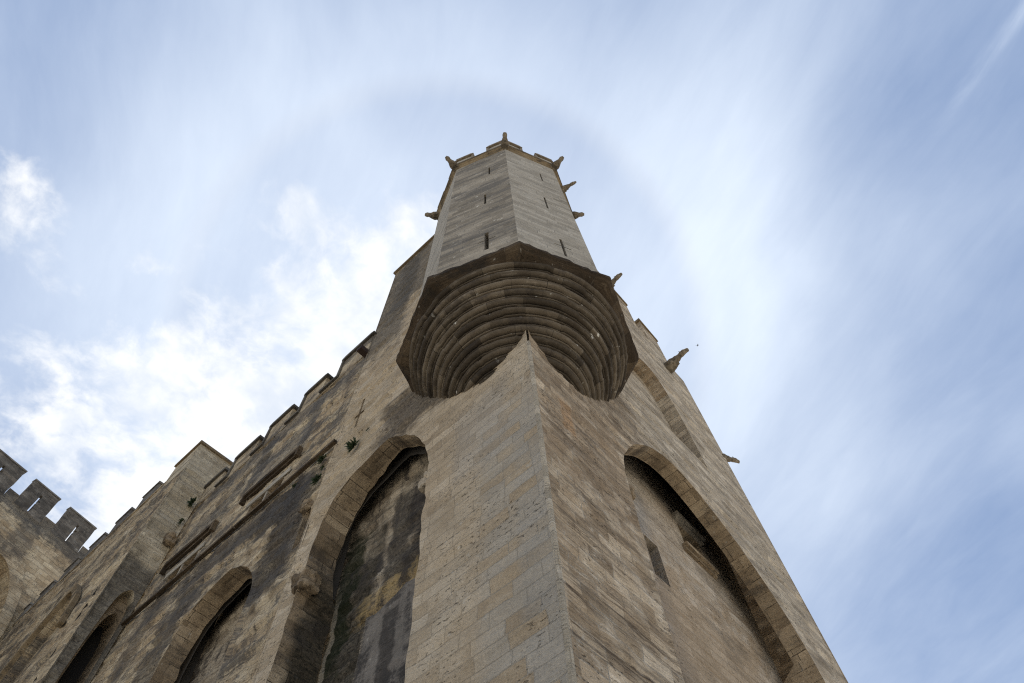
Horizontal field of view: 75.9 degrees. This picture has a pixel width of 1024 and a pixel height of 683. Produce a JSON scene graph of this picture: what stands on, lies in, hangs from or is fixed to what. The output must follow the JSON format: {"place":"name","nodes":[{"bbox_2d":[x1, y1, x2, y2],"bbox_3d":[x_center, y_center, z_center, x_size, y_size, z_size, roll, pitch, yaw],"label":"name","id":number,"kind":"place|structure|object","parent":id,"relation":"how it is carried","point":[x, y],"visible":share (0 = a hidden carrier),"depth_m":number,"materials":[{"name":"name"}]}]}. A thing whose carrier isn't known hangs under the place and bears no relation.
{"place":"outdoors","nodes":[
{"label":"outdoors","id":0,"kind":"place"},
{"bbox_2d":[0,440,232,682],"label":"buttress wing","id":1,"kind":"structure","parent":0,"point":[67,627],"depth_m":30.82,"materials":[{"name":"beige stone"}]},
{"bbox_2d":[187,497,196,506],"bbox_3d":[-16.349,8.154,33.421,0.719,0.763,0.327,-40,-69,16],"label":"wall plant","id":2,"kind":"object","parent":1,"relation":"attached to","point":[191,502],"depth_m":33.44,"materials":[{"name":"green plant"}]},
{"bbox_2d":[0,0,1023,682],"label":"sky","id":3,"kind":"structure","parent":0,"point":[207,206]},
{"bbox_2d":[252,234,847,682],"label":"corner tower","id":4,"kind":"structure","parent":0,"point":[524,512],"depth_m":16.25,"materials":[{"name":"stone"}]},
{"bbox_2d":[344,437,359,452],"bbox_3d":[-5.270,3.348,21.537,0.697,0.635,0.324,-40,-69,16],"label":"wall plant","id":5,"kind":"object","parent":4,"relation":"attached to","point":[351,445],"depth_m":21.56,"materials":[{"name":"green plant"}]},
{"bbox_2d":[396,132,638,401],"bbox_3d":[-0.053,-2.829,28.137,8.343,22.443,8.302,19,-66,-11],"label":"corner turret","id":6,"kind":"object","parent":4,"relation":"attached to","point":[510,261],"visible":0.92,"depth_m":19.65,"materials":[{"name":"stone"}]},
{"bbox_2d":[671,510,719,578],"bbox_3d":[5.836,6.787,21.636,0.740,1.710,1.750,-40,-69,16],"label":"window","id":7,"kind":"structure","parent":4,"relation":"in","point":[691,534],"depth_m":21.95,"materials":[{"name":"stone"}]},
{"label":"ground","id":8,"kind":"structure","parent":0,"visible":0},
{"bbox_2d":[0,449,96,641],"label":"wall","id":9,"kind":"structure","parent":8,"relation":"on","point":[39,554],"depth_m":44.41,"materials":[{"name":"stone"}]},
{"bbox_2d":[90,331,376,682],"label":"palace wing","id":10,"kind":"structure","parent":8,"relation":"on","point":[205,608],"depth_m":23.77,"materials":[{"name":"beige stone"}]},
{"bbox_2d":[159,519,218,585],"bbox_3d":[-13.478,9.349,27.364,3.600,2.130,0.900,-40,-69,16],"label":"window","id":11,"kind":"structure","parent":10,"relation":"in","point":[212,526],"depth_m":27.63,"materials":[{"name":"stone"}]},
{"bbox_2d":[239,445,302,513],"bbox_3d":[-9.450,5.995,25.872,3.600,2.130,0.900,-40,-69,16],"label":"window","id":12,"kind":"structure","parent":10,"relation":"in","point":[296,453],"depth_m":26.14,"materials":[{"name":"stone"}]},
{"bbox_2d":[309,473,321,485],"bbox_3d":[-6.568,4.605,21.768,0.593,0.517,0.254,-40,-69,16],"label":"wall plant","id":13,"kind":"object","parent":10,"relation":"attached to","point":[316,479],"depth_m":21.77,"materials":[{"name":"green plant"}]},
{"bbox_2d":[315,454,325,464],"bbox_3d":[-6.751,4.127,23.026,0.566,0.551,0.251,-40,-69,16],"label":"wall plant","id":14,"kind":"object","parent":10,"relation":"attached to","point":[321,458],"depth_m":23.02,"materials":[{"name":"green plant"}]}
]}

